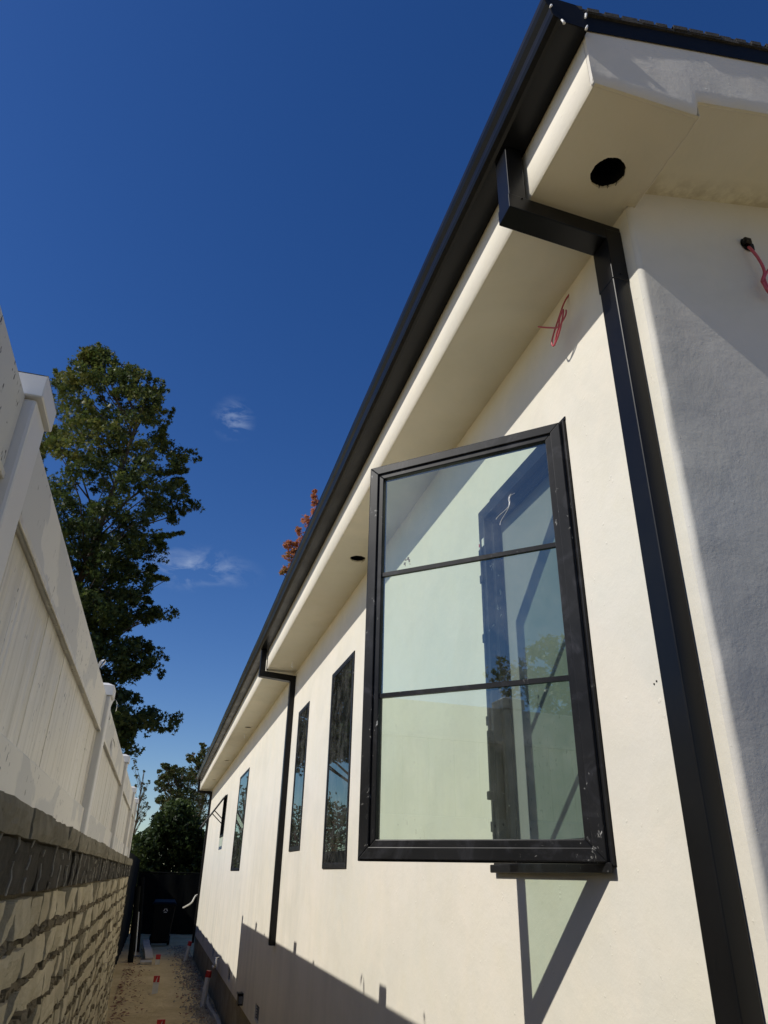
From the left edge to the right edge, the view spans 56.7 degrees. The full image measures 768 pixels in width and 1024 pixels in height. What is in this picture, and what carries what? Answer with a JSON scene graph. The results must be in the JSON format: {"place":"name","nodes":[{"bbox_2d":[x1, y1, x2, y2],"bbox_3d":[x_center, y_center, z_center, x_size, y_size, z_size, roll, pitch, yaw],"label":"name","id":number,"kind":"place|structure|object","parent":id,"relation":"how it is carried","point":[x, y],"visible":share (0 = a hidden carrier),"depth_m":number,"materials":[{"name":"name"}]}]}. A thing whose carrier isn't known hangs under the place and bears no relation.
{"place":"outdoors","nodes":[
{"label":"outdoors","id":0,"kind":"place"},
{"bbox_2d":[152,976,159,993],"bbox_3d":[-3.996,8.300,12.438,0.103,0.316,0.037,9,-28,-14],"label":"survey stake","id":1,"kind":"object","parent":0,"point":[156,979],"visible":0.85,"depth_m":12.44,"materials":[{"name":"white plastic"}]},
{"bbox_2d":[105,925,220,1023],"bbox_3d":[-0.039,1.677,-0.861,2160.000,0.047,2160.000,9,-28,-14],"label":"ground","id":2,"kind":"structure","parent":0,"point":[160,1004],"depth_m":12.80,"materials":[{"name":"brown soil"}]},
{"bbox_2d":[0,790,132,1023],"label":"block wall","id":3,"kind":"structure","parent":2,"relation":"on","point":[63,890],"depth_m":2.73,"materials":[{"name":"brick"}]},
{"bbox_2d":[0,307,138,857],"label":"vinyl fence","id":4,"kind":"object","parent":3,"relation":"on","point":[58,735],"visible":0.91,"depth_m":1.91,"materials":[{"name":"white plastic"}]},
{"bbox_2d":[98,659,105,667],"bbox_3d":[-1.256,0.698,3.145,0.030,0.095,0.028,9,-28,-14],"label":"plastic scrap","id":5,"kind":"object","parent":4,"relation":"on","point":[100,663],"visible":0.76,"depth_m":3.15,"materials":[{"name":"white plastic"}]},
{"bbox_2d":[39,341,205,759],"bbox_3d":[-10.169,2.631,24.254,6.521,20.865,5.570,-7,-28,16],"label":"tall tree","id":6,"kind":"object","parent":2,"relation":"on","point":[92,551],"visible":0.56,"depth_m":24.81,"materials":[{"name":"green plant"}]},
{"bbox_2d":[114,852,139,967],"bbox_3d":[-6.170,9.435,16.886,0.102,2.388,17.792,9,-28,-14],"label":"windscreen fence","id":7,"kind":"object","parent":2,"relation":"on","point":[128,906],"visible":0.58,"depth_m":18.20,"materials":[{"name":"black fabric"}]},
{"bbox_2d":[127,886,140,962],"bbox_3d":[-5.954,9.802,16.936,0.243,1.582,0.150,-7,-28,16],"label":"fabric roll","id":8,"kind":"object","parent":2,"relation":"on","point":[134,925],"visible":0.97,"depth_m":16.87,"materials":[{"name":"black fabric"}]},
{"bbox_2d":[134,913,138,956],"bbox_3d":[-6.146,10.572,17.818,0.194,0.949,0.338,9,-28,-14],"label":"long handled scraper","id":9,"kind":"object","parent":2,"relation":"on","point":[135,955],"visible":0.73,"depth_m":17.75,"materials":[{"name":"white plastic"}]},
{"bbox_2d":[134,877,144,951],"bbox_3d":[-6.552,10.771,19.048,0.298,1.765,0.154,-1,-27,5],"label":"fabric roll","id":10,"kind":"object","parent":2,"relation":"on","point":[142,882],"visible":0.64,"depth_m":19.04,"materials":[{"name":"black fabric"}]},
{"bbox_2d":[130,759,150,849],"bbox_3d":[-10.672,13.796,30.184,1.120,6.359,1.315,9,-28,-14],"label":"sparse tree","id":11,"kind":"object","parent":2,"relation":"on","point":[140,796],"visible":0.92,"depth_m":30.80,"materials":[{"name":"green plant"}]},
{"bbox_2d":[140,960,151,964],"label":"board","id":12,"kind":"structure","parent":2,"relation":"on","point":[145,962],"depth_m":16.18,"materials":[{"name":"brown wood"}]},
{"bbox_2d":[143,940,152,958],"bbox_3d":[-6.025,11.124,18.108,0.180,0.148,3.488,9,-28,-15],"label":"plank","id":13,"kind":"object","parent":2,"relation":"on","point":[147,948],"visible":1,"depth_m":17.64,"materials":[{"name":"grey wood"}]},
{"bbox_2d":[155,954,160,964],"bbox_3d":[-5.140,10.204,16.145,0.103,0.268,0.035,9,-28,-14],"label":"survey stake","id":14,"kind":"object","parent":2,"relation":"on","point":[158,957],"visible":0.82,"depth_m":16.15,"materials":[{"name":"white plastic"}]},
{"bbox_2d":[106,946,214,1023],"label":"leaf litter","id":15,"kind":"object","parent":2,"relation":"on","point":[120,987],"visible":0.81,"depth_m":12.41,"materials":[{"name":"brown plant"}]},
{"bbox_2d":[157,1019,164,1023],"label":"survey stake","id":16,"kind":"object","parent":2,"relation":"on","point":[160,1021],"visible":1,"depth_m":9.18,"materials":[{"name":"red plastic"}]},
{"bbox_2d":[149,899,176,944],"bbox_3d":[-6.442,11.908,20.637,0.684,1.162,0.842,9,-28,-14],"label":"wheelie bin","id":17,"kind":"object","parent":2,"relation":"on","point":[163,914],"visible":0.95,"depth_m":20.39,"materials":[{"name":"black plastic"}]},
{"bbox_2d":[130,871,199,934],"bbox_3d":[-5.144,13.938,25.191,7.121,2.004,0.113,9,-28,-14],"label":"windscreen fence","id":18,"kind":"object","parent":2,"relation":"on","point":[182,890],"visible":0.21,"depth_m":24.71,"materials":[{"name":"black fabric"}]},
{"bbox_2d":[130,797,204,926],"bbox_3d":[-6.775,13.782,27.930,6.860,4.755,3.076,9,-28,-14],"label":"hedge","id":19,"kind":"object","parent":2,"relation":"on","point":[172,840],"visible":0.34,"depth_m":27.14,"materials":[{"name":"green plant"}]},
{"bbox_2d":[153,763,205,825],"bbox_3d":[-9.592,14.950,32.719,2.713,6.669,2.981,9,-28,-14],"label":"broadleaf tree","id":20,"kind":"object","parent":2,"relation":"on","point":[171,774],"visible":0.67,"depth_m":32.97,"materials":[{"name":"green plant"}]},
{"bbox_2d":[183,941,191,960],"bbox_3d":[-4.692,10.515,16.957,0.171,0.489,0.092,9,-28,-14],"label":"pipe riser","id":21,"kind":"object","parent":2,"relation":"on","point":[189,944],"visible":0.83,"depth_m":16.95,"materials":[{"name":"white plastic"}]},
{"bbox_2d":[185,742,209,825],"bbox_3d":[-9.146,15.540,35.416,2.438,8.094,3.331,9,-28,-14],"label":"broadleaf tree","id":22,"kind":"object","parent":2,"relation":"on","point":[197,761],"visible":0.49,"depth_m":35.79,"materials":[{"name":"green plant"}]},
{"bbox_2d":[200,970,211,1006],"bbox_3d":[-2.842,7.624,11.320,0.137,0.553,0.092,9,-28,-14],"label":"pipe riser","id":23,"kind":"object","parent":2,"relation":"on","point":[205,987],"visible":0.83,"depth_m":11.31,"materials":[{"name":"white plastic"}]},
{"bbox_2d":[200,987,220,1023],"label":"pipe","id":24,"kind":"object","parent":2,"relation":"on","point":[214,1016],"visible":0.59,"depth_m":10.54,"materials":[{"name":"white plastic"}]},
{"bbox_2d":[277,488,318,575],"bbox_3d":[-1.903,7.371,30.681,5.337,18.634,5.455,-11,-30,23],"label":"red tree","id":25,"kind":"object","parent":2,"relation":"on","point":[289,544],"visible":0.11,"depth_m":32.34,"materials":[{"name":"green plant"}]},
{"bbox_2d":[183,0,767,1023],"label":"house","id":26,"kind":"structure","parent":2,"relation":"on","point":[489,744],"depth_m":2.43,"materials":[{"name":"beige paint"}]},
{"bbox_2d":[199,794,227,837],"bbox_3d":[-3.459,6.205,14.518,0.516,0.775,0.871,9,-28,-14],"label":"window","id":27,"kind":"structure","parent":26,"relation":"in","point":[225,797],"depth_m":14.77,"materials":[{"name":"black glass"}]},
{"bbox_2d":[230,767,249,870],"bbox_3d":[-2.279,4.952,11.419,0.080,1.447,1.375,9,-28,-14],"label":"window","id":28,"kind":"structure","parent":26,"relation":"in","point":[243,786],"depth_m":11.36,"materials":[{"name":"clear glass"}]},
{"bbox_2d":[289,701,309,851],"bbox_3d":[-0.775,2.525,6.800,0.080,1.297,0.571,9,-28,-14],"label":"window","id":29,"kind":"structure","parent":26,"relation":"in","point":[303,718],"depth_m":6.77,"materials":[{"name":"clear glass"}]},
{"bbox_2d":[322,651,354,868],"bbox_3d":[-0.305,1.850,5.305,0.080,1.453,0.763,9,-28,-14],"label":"window","id":30,"kind":"structure","parent":26,"relation":"in","point":[335,838],"depth_m":5.26,"materials":[{"name":"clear glass"}]},
{"bbox_2d":[358,416,616,872],"bbox_3d":[0.297,0.450,2.536,0.677,1.484,0.799,9,-28,-14],"label":"window","id":31,"kind":"structure","parent":26,"relation":"in","point":[548,793],"depth_m":2.55,"materials":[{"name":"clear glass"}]},
{"bbox_2d":[165,945,221,1023],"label":"gravel","id":32,"kind":"structure","parent":0,"point":[199,1009],"depth_m":13.18,"materials":[{"name":"grey gravel"}]},
{"bbox_2d":[0,0,767,834],"label":"sky","id":33,"kind":"structure","parent":0,"point":[244,202],"materials":[{"name":"blue"}]}
]}

